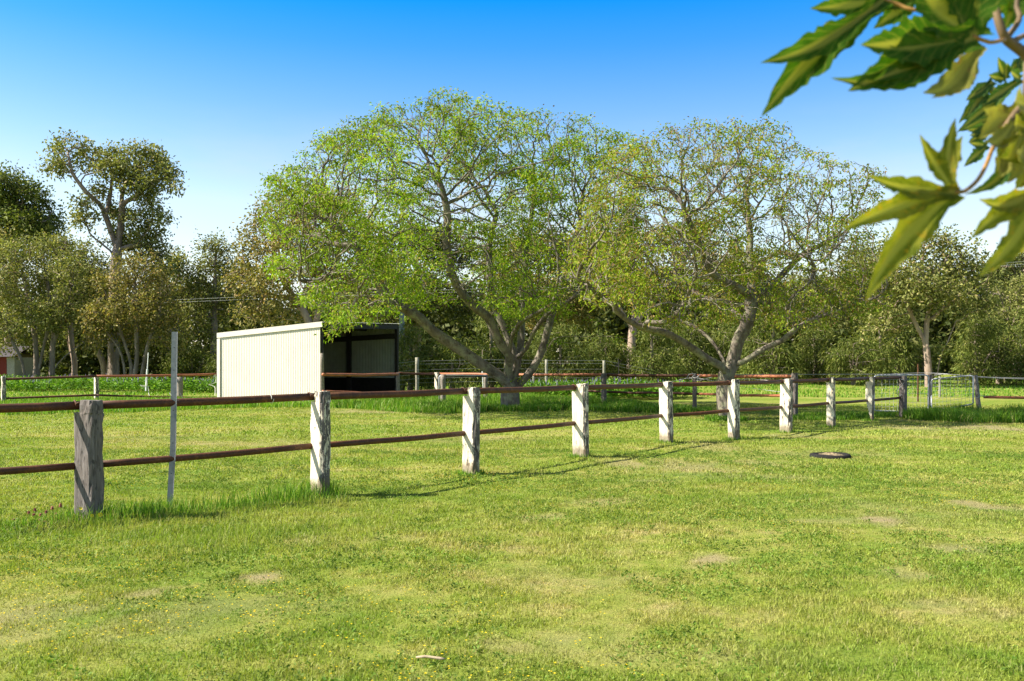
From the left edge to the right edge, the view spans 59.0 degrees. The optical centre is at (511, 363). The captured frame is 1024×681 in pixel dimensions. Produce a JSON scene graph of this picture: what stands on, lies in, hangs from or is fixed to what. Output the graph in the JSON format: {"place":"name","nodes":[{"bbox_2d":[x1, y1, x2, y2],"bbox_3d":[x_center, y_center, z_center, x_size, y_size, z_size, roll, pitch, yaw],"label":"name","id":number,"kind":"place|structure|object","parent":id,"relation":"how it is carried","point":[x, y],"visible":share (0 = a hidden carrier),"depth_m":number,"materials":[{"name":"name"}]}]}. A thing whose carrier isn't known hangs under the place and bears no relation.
{"place":"outdoors","nodes":[
{"label":"outdoors","id":0,"kind":"place"},
{"bbox_2d":[0,394,379,414],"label":"unmown grass","id":1,"kind":"structure","parent":0,"point":[305,404],"depth_m":30.22,"materials":[{"name":"green plant"}]},
{"bbox_2d":[0,491,423,571],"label":"meadow grass","id":2,"kind":"structure","parent":0,"point":[216,536],"depth_m":7.76,"materials":[{"name":"green plant"}]},
{"bbox_2d":[330,388,600,413],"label":"unmown grass","id":3,"kind":"structure","parent":0,"point":[434,404],"depth_m":29.09,"materials":[{"name":"green plant"}]},
{"bbox_2d":[0,364,1023,680],"bbox_3d":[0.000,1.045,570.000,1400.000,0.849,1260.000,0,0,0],"label":"lawn","id":4,"kind":"structure","parent":0,"point":[566,642],"depth_m":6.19,"materials":[{"name":"green plant"}]},
{"bbox_2d":[0,224,28,355],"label":"paperbark tree","id":5,"kind":"object","parent":4,"relation":"on","point":[10,236],"visible":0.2,"depth_m":56.95,"materials":[{"name":"green plant"}]},
{"bbox_2d":[0,346,44,376],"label":"red shed","id":6,"kind":"structure","parent":4,"relation":"on","point":[10,366],"depth_m":63.53,"materials":[{"name":"metal"}]},
{"bbox_2d":[0,159,72,345],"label":"tuart tree","id":7,"kind":"object","parent":4,"relation":"on","point":[16,212],"visible":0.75,"depth_m":66.94,"materials":[{"name":"green plant"}]},
{"bbox_2d":[0,224,106,376],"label":"paperbark tree","id":8,"kind":"object","parent":4,"relation":"on","point":[49,304],"visible":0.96,"depth_m":54.21,"materials":[{"name":"green plant"}]},
{"bbox_2d":[36,251,107,375],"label":"gum tree","id":9,"kind":"object","parent":4,"relation":"on","point":[74,351],"visible":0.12,"depth_m":59.89,"materials":[{"name":"green plant"}]},
{"bbox_2d":[0,374,216,391],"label":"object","id":10,"kind":"object","parent":4,"relation":"on","point":[192,384],"depth_m":46.62,"materials":[{"name":"green plant"}]},
{"bbox_2d":[0,373,216,401],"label":"paddock fence","id":11,"kind":"object","parent":4,"relation":"on","point":[3,379],"visible":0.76,"depth_m":34.39,"materials":[{"name":"brown wood"}]},
{"bbox_2d":[33,127,192,379],"bbox_3d":[-25.985,-6.990,60.190,10.158,17.311,6.768,0,0,0],"label":"marri tree","id":12,"kind":"object","parent":4,"relation":"on","point":[134,175],"visible":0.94,"depth_m":59.71,"materials":[{"name":"green plant"}]},
{"bbox_2d":[34,232,203,377],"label":"gum tree","id":13,"kind":"object","parent":4,"relation":"on","point":[102,361],"visible":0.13,"depth_m":66.55,"materials":[{"name":"green plant"}]},
{"bbox_2d":[72,244,196,378],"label":"paperbark tree","id":14,"kind":"object","parent":4,"relation":"on","point":[115,308],"visible":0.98,"depth_m":53.55,"materials":[{"name":"green plant"}]},
{"bbox_2d":[145,353,148,390],"bbox_3d":[-17.753,0.381,44.000,0.183,1.863,0.096,0,0,0],"label":"electric fence post","id":15,"kind":"object","parent":4,"relation":"on","point":[147,373],"visible":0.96,"depth_m":43.97,"materials":[{"name":"white plastic"}]},
{"bbox_2d":[0,475,347,536],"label":"long grass","id":16,"kind":"structure","parent":4,"relation":"on","point":[222,501],"depth_m":8.89,"materials":[{"name":"green plant"}]},
{"bbox_2d":[167,332,181,508],"bbox_3d":[-3.383,0.580,9.086,0.123,1.802,0.178,0,0,0],"label":"metal picket","id":17,"kind":"object","parent":4,"relation":"on","point":[173,394],"visible":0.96,"depth_m":9.02,"materials":[{"name":"metal"}]},
{"bbox_2d":[157,339,216,378],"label":"peppermint shrub","id":18,"kind":"object","parent":4,"relation":"on","point":[183,366],"visible":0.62,"depth_m":65.60,"materials":[{"name":"green plant"}]},
{"bbox_2d":[197,335,216,379],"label":"peppermint shrub","id":19,"kind":"object","parent":4,"relation":"on","point":[213,367],"visible":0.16,"depth_m":61.38,"materials":[{"name":"green plant"}]},
{"bbox_2d":[161,227,261,378],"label":"gum tree","id":20,"kind":"object","parent":4,"relation":"on","point":[210,292],"visible":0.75,"depth_m":67.63,"materials":[{"name":"green plant"}]},
{"bbox_2d":[217,173,392,329],"bbox_3d":[-10.099,-4.104,46.309,9.260,11.550,5.934,0,0,-27],"label":"gum tree","id":21,"kind":"object","parent":4,"relation":"on","point":[256,283],"visible":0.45,"depth_m":45.55,"materials":[{"name":"green plant"}]},
{"bbox_2d":[217,322,399,400],"bbox_3d":[-7.997,-0.129,36.400,4.760,3.158,5.817,0,0,22],"label":"horse shelter","id":22,"kind":"object","parent":4,"relation":"on","point":[277,360],"visible":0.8,"depth_m":34.30,"materials":[{"name":"beige metal"}]},
{"bbox_2d":[320,353,399,392],"bbox_3d":[-5.239,0.654,31.847,0.211,2.016,5.574,0,0,19],"label":"yard fence","id":23,"kind":"object","parent":4,"relation":"on","point":[323,374],"visible":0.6,"depth_m":30.39,"materials":[{"name":"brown wood"}]},
{"bbox_2d":[329,257,420,335],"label":"gum tree","id":24,"kind":"object","parent":4,"relation":"on","point":[367,307],"visible":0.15,"depth_m":59.36,"materials":[{"name":"green plant"}]},
{"bbox_2d":[399,265,404,390],"bbox_3d":[-5.842,-1.753,48.000,0.340,7.001,1.600,0,0,0],"label":"utility pole","id":25,"kind":"object","parent":4,"relation":"on","point":[400,329],"visible":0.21,"depth_m":47.88,"materials":[{"name":"brown wood"}]},
{"bbox_2d":[354,216,486,382],"bbox_3d":[-6.286,-4.371,61.756,9.872,12.056,6.796,0,0,-19],"label":"gum tree","id":26,"kind":"object","parent":4,"relation":"on","point":[455,311],"visible":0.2,"depth_m":61.55,"materials":[{"name":"green plant"}]},
{"bbox_2d":[399,317,448,390],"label":"peppermint shrub","id":27,"kind":"object","parent":4,"relation":"on","point":[410,343],"visible":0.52,"depth_m":46.39,"materials":[{"name":"green plant"}]},
{"bbox_2d":[416,655,445,659],"bbox_3d":[-0.397,1.435,4.425,0.152,0.018,0.017,0,0,14],"label":"fallen stick","id":28,"kind":"object","parent":4,"relation":"on","point":[431,657],"visible":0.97,"depth_m":4.42,"materials":[{"name":"brown wood"}]},
{"bbox_2d":[440,374,445,400],"bbox_3d":[-2.400,1.006,31.500,0.190,1.289,0.196,0,0,0],"label":"gate post","id":29,"kind":"object","parent":4,"relation":"on","point":[443,381],"visible":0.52,"depth_m":31.42,"materials":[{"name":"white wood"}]},
{"bbox_2d":[439,374,486,397],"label":"pipe gate","id":30,"kind":"structure","parent":29,"relation":"attached to","point":[449,375],"depth_m":31.92,"materials":[{"name":"metal"}]},
{"bbox_2d":[402,323,499,389],"bbox_3d":[-3.058,-0.158,46.180,5.266,3.882,3.660,0,0,33],"label":"peppermint shrub","id":31,"kind":"object","parent":4,"relation":"on","point":[463,364],"visible":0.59,"depth_m":45.71,"materials":[{"name":"green plant"}]},
{"bbox_2d":[0,376,907,518],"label":"rail fence","id":32,"kind":"object","parent":4,"relation":"on","point":[88,464],"visible":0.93,"depth_m":10.60,"materials":[{"name":"wood"}]},
{"bbox_2d":[251,84,658,406],"bbox_3d":[-1.697,-3.477,27.973,12.276,10.186,9.590,0,0,-13],"label":"white cedar tree","id":33,"kind":"object","parent":4,"relation":"on","point":[530,175],"visible":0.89,"depth_m":26.41,"materials":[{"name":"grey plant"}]},
{"bbox_2d":[483,374,487,396],"bbox_3d":[-0.946,0.998,32.600,0.160,1.249,0.166,0,0,0],"label":"gate post","id":34,"kind":"object","parent":4,"relation":"on","point":[485,382],"visible":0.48,"depth_m":32.53,"materials":[{"name":"grey wood"}]},
{"bbox_2d":[465,292,529,387],"bbox_3d":[-0.805,-1.014,50.448,4.986,5.920,4.964,0,0,-22],"label":"peppermint shrub","id":35,"kind":"object","parent":4,"relation":"on","point":[491,344],"visible":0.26,"depth_m":49.72,"materials":[{"name":"green plant"}]},
{"bbox_2d":[0,248,1019,379],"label":"wood","id":36,"kind":"object","parent":4,"relation":"on","point":[614,323],"visible":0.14,"depth_m":75.29,"materials":[{"name":"green plant"}]},
{"bbox_2d":[482,402,562,411],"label":"tree foot grass","id":37,"kind":"object","parent":4,"relation":"on","point":[534,407],"visible":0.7,"depth_m":27.38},
{"bbox_2d":[400,357,648,389],"bbox_3d":[0.617,0.685,41.943,12.912,1.948,1.658,0,0,-26],"label":"wire fence","id":38,"kind":"object","parent":4,"relation":"on","point":[416,364],"visible":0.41,"depth_m":41.84,"materials":[{"name":"wood"}]},
{"bbox_2d":[501,337,554,381],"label":"peppermint shrub","id":39,"kind":"object","parent":4,"relation":"on","point":[528,359],"visible":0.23,"depth_m":51.94,"materials":[{"name":"green plant"}]},
{"bbox_2d":[471,225,611,354],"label":"gum tree","id":40,"kind":"object","parent":4,"relation":"on","point":[576,318],"visible":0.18,"depth_m":57.33,"materials":[{"name":"green plant"}]},
{"bbox_2d":[526,319,598,381],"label":"peppermint shrub","id":41,"kind":"object","parent":4,"relation":"on","point":[569,355],"visible":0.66,"depth_m":47.66,"materials":[{"name":"green plant"}]},
{"bbox_2d":[398,372,797,414],"bbox_3d":[2.349,0.976,30.360,15.784,1.480,2.198,0,0,40],"label":"paddock fence","id":42,"kind":"object","parent":4,"relation":"on","point":[603,392],"visible":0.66,"depth_m":28.96,"materials":[{"name":"metal"}]},
{"bbox_2d":[686,373,711,380],"bbox_3d":[5.885,0.401,27.529,1.260,0.230,0.265,0,0,45],"label":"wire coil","id":43,"kind":"object","parent":42,"relation":"attached to","point":[697,376],"visible":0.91,"depth_m":27.79,"materials":[{"name":"grey metal"}]},
{"bbox_2d":[671,378,790,381],"bbox_3d":[6.383,0.476,26.609,0.225,0.212,4.748,0,0,-35],"label":"fence wire","id":44,"kind":"object","parent":42,"relation":"attached to","point":[712,380],"visible":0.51,"depth_m":26.23,"materials":[{"name":"metal"}]},
{"bbox_2d":[570,323,642,379],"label":"peppermint shrub","id":45,"kind":"object","parent":4,"relation":"on","point":[603,351],"visible":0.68,"depth_m":49.55,"materials":[{"name":"green plant"}]},
{"bbox_2d":[520,377,701,397],"bbox_3d":[3.538,0.894,37.373,7.860,0.899,8.105,0,0,0],"label":"lupin","id":46,"kind":"object","parent":4,"relation":"on","point":[689,389],"depth_m":35.00,"materials":[{"name":"green plant"}]},
{"bbox_2d":[564,210,731,373],"bbox_3d":[8.481,-4.340,56.441,11.102,11.244,5.496,0,0,0],"label":"gum tree","id":47,"kind":"object","parent":4,"relation":"on","point":[632,340],"visible":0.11,"depth_m":55.94,"materials":[{"name":"green plant"}]},
{"bbox_2d":[615,316,694,382],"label":"peppermint shrub","id":48,"kind":"object","parent":4,"relation":"on","point":[651,360],"visible":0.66,"depth_m":48.78,"materials":[{"name":"green plant"}]},
{"bbox_2d":[646,313,723,381],"bbox_3d":[10.185,-0.647,52.125,4.293,4.688,4.024,0,0,-19],"label":"peppermint shrub","id":49,"kind":"object","parent":4,"relation":"on","point":[689,364],"visible":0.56,"depth_m":51.71,"materials":[{"name":"green plant"}]},
{"bbox_2d":[551,114,896,415],"bbox_3d":[5.204,-2.411,23.196,10.310,8.126,7.079,0,0,-40],"label":"white cedar tree","id":50,"kind":"object","parent":4,"relation":"on","point":[749,294],"visible":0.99,"depth_m":22.36,"materials":[{"name":"grey plant"}]},
{"bbox_2d":[704,414,746,421],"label":"tree foot grass","id":51,"kind":"object","parent":4,"relation":"on","point":[721,417],"visible":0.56,"depth_m":22.86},
{"bbox_2d":[696,308,770,380],"bbox_3d":[13.345,-0.955,53.932,4.494,4.848,6.407,0,0,39],"label":"peppermint shrub","id":52,"kind":"object","parent":4,"relation":"on","point":[729,332],"visible":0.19,"depth_m":53.40,"materials":[{"name":"green plant"}]},
{"bbox_2d":[681,241,795,351],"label":"gum tree","id":53,"kind":"object","parent":4,"relation":"on","point":[740,259],"visible":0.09,"depth_m":59.55,"materials":[{"name":"green plant"}]},
{"bbox_2d":[725,299,811,384],"bbox_3d":[14.110,-1.071,50.397,4.452,5.463,4.475,0,0,-10],"label":"peppermint shrub","id":54,"kind":"object","parent":4,"relation":"on","point":[773,358],"visible":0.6,"depth_m":49.66,"materials":[{"name":"green plant"}]},
{"bbox_2d":[790,319,847,382],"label":"peppermint shrub","id":55,"kind":"object","parent":4,"relation":"on","point":[818,335],"visible":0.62,"depth_m":51.13,"materials":[{"name":"green plant"}]},
{"bbox_2d":[809,452,850,458],"bbox_3d":[4.958,1.439,14.100,0.624,0.100,0.624,0,0,0],"label":"old tyre","id":56,"kind":"object","parent":4,"relation":"on","point":[842,456],"visible":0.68,"depth_m":13.88,"materials":[{"name":"rubber"}]},
{"bbox_2d":[820,452,841,455],"bbox_3d":[4.958,1.401,14.100,0.452,0.062,0.450,0,0,0],"label":"soil mound","id":57,"kind":"object","parent":56,"relation":"in","point":[830,453],"visible":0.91,"depth_m":14.05,"materials":[{"name":"beige soil"}]},
{"bbox_2d":[758,233,911,360],"bbox_3d":[20.498,-3.615,57.821,9.169,9.697,5.699,0,0,-16],"label":"gum tree","id":58,"kind":"object","parent":4,"relation":"on","point":[845,254],"visible":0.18,"depth_m":57.36,"materials":[{"name":"green plant"}]},
{"bbox_2d":[807,322,903,385],"bbox_3d":[18.412,-0.388,48.971,3.818,3.696,5.385,0,0,-28],"label":"peppermint shrub","id":59,"kind":"object","parent":4,"relation":"on","point":[853,352],"visible":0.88,"depth_m":48.41,"materials":[{"name":"green plant"}]},
{"bbox_2d":[840,297,922,383],"bbox_3d":[21.218,-1.147,51.295,4.976,5.597,4.956,0,0,-1],"label":"peppermint shrub","id":60,"kind":"object","parent":4,"relation":"on","point":[905,364],"visible":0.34,"depth_m":50.55,"materials":[{"name":"green plant"}]},
{"bbox_2d":[874,374,928,411],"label":"gate","id":61,"kind":"structure","parent":4,"relation":"on","point":[924,379],"depth_m":26.19,"materials":[{"name":"metal"}]},
{"bbox_2d":[917,364,918,401],"bbox_3d":[14.805,0.787,33.000,0.060,1.576,0.058,0,0,0],"label":"steel picket","id":62,"kind":"object","parent":4,"relation":"on","point":[917,383],"visible":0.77,"depth_m":32.98,"materials":[{"name":"brown metal"}]},
{"bbox_2d":[898,340,949,378],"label":"peppermint shrub","id":63,"kind":"object","parent":4,"relation":"on","point":[921,362],"visible":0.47,"depth_m":59.90,"materials":[{"name":"green plant"}]},
{"bbox_2d":[927,374,931,407],"bbox_3d":[12.186,1.003,26.401,0.110,1.400,0.121,0,0,0],"label":"gate post","id":64,"kind":"object","parent":4,"relation":"on","point":[930,377],"visible":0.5,"depth_m":26.35,"materials":[{"name":"grey metal"}]},
{"bbox_2d":[849,223,1010,386],"bbox_3d":[21.151,-3.016,45.465,7.818,8.814,5.083,0,0,0],"label":"gum tree","id":65,"kind":"object","parent":4,"relation":"on","point":[950,276],"visible":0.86,"depth_m":45.53,"materials":[{"name":"green plant"}]},
{"bbox_2d":[938,376,940,396],"bbox_3d":[17.014,0.999,36.000,0.093,1.033,0.095,0,0,0],"label":"pale picket","id":66,"kind":"object","parent":4,"relation":"on","point":[939,391],"visible":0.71,"depth_m":35.96,"materials":[{"name":"white wood"}]},
{"bbox_2d":[931,375,973,407],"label":"gate","id":67,"kind":"structure","parent":4,"relation":"on","point":[965,376],"depth_m":25.48,"materials":[{"name":"metal"}]},
{"bbox_2d":[973,375,980,407],"bbox_3d":[13.183,0.991,25.600,0.250,1.352,0.134,0,0,0],"label":"strainer post","id":68,"kind":"object","parent":4,"relation":"on","point":[977,393],"visible":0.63,"depth_m":25.55,"materials":[{"name":"grey wood"}]},
{"bbox_2d":[983,396,1023,398],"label":"pipe rail","id":69,"kind":"object","parent":68,"relation":"attached to","point":[1005,397],"visible":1,"depth_m":25.57,"materials":[{"name":"metal"}]},
{"bbox_2d":[939,311,1017,384],"bbox_3d":[25.227,-0.694,48.933,4.662,4.905,4.013,0,0,-44],"label":"peppermint shrub","id":70,"kind":"object","parent":4,"relation":"on","point":[975,366],"visible":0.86,"depth_m":48.28,"materials":[{"name":"green plant"}]},
{"bbox_2d":[947,313,1023,383],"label":"peppermint shrub","id":71,"kind":"object","parent":4,"relation":"on","point":[1006,335],"visible":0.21,"depth_m":50.62,"materials":[{"name":"green plant"}]},
{"bbox_2d":[959,268,1023,381],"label":"wattle tree","id":72,"kind":"object","parent":4,"relation":"on","point":[1018,292],"visible":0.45,"depth_m":54.49,"materials":[{"name":"green plant"}]},
{"bbox_2d":[976,243,1023,376],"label":"gum tree","id":73,"kind":"object","parent":4,"relation":"on","point":[1006,270],"visible":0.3,"depth_m":63.41,"materials":[{"name":"green plant"}]},
{"bbox_2d":[994,305,1023,385],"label":"peppermint shrub","id":74,"kind":"object","parent":4,"relation":"on","point":[1019,358],"visible":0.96,"depth_m":48.12,"materials":[{"name":"green plant"}]},
{"bbox_2d":[0,377,1023,399],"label":"paddock grass","id":75,"kind":"structure","parent":0,"point":[159,392],"depth_m":43.59,"materials":[{"name":"green plant"}]},
{"bbox_2d":[0,0,1023,362],"label":"sky","id":76,"kind":"structure","parent":0,"point":[229,88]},
{"bbox_2d":[42,264,1019,306],"bbox_3d":[-5.328,-4.758,54.281,73.454,1.789,4.548,0,0,12],"label":"power line","id":77,"kind":"object","parent":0,"point":[482,291],"visible":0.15,"depth_m":51.53,"materials":[{"name":"metal"}]},
{"bbox_2d":[126,261,1023,301],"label":"power line","id":78,"kind":"object","parent":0,"point":[534,287],"visible":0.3,"depth_m":50.66,"materials":[{"name":"metal"}]},
{"bbox_2d":[301,418,877,497],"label":"grass tufts","id":79,"kind":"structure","parent":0,"point":[724,438],"depth_m":16.51,"materials":[{"name":"green plant"}]},
{"bbox_2d":[530,393,711,412],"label":"unmown grass","id":80,"kind":"structure","parent":0,"point":[632,405],"depth_m":28.03,"materials":[{"name":"green plant"}]},
{"bbox_2d":[793,409,896,419],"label":"unmown grass","id":81,"kind":"structure","parent":0,"point":[851,415],"depth_m":24.22,"materials":[{"name":"green plant"}]},
{"bbox_2d":[735,373,1010,377],"bbox_3d":[11.197,0.346,27.074,8.864,0.160,1.104,0,0,12],"label":"electric wire","id":82,"kind":"object","parent":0,"point":[847,374],"visible":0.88,"depth_m":27.36,"materials":[{"name":"metal"}]},
{"bbox_2d":[761,0,1023,301],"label":"overhanging branch","id":83,"kind":"object","parent":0,"point":[938,37],"visible":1,"depth_m":1.21,"materials":[{"name":"green plant"}]},
{"bbox_2d":[895,401,1023,422],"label":"unmown grass","id":84,"kind":"structure","parent":0,"point":[977,414],"depth_m":22.79,"materials":[{"name":"green plant"}]},
{"bbox_2d":[937,374,1016,378],"bbox_3d":[13.961,0.380,26.295,3.060,0.166,0.676,0,0,23],"label":"electric wire","id":85,"kind":"object","parent":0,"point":[980,377],"visible":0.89,"depth_m":26.09,"materials":[{"name":"metal"}]}
]}

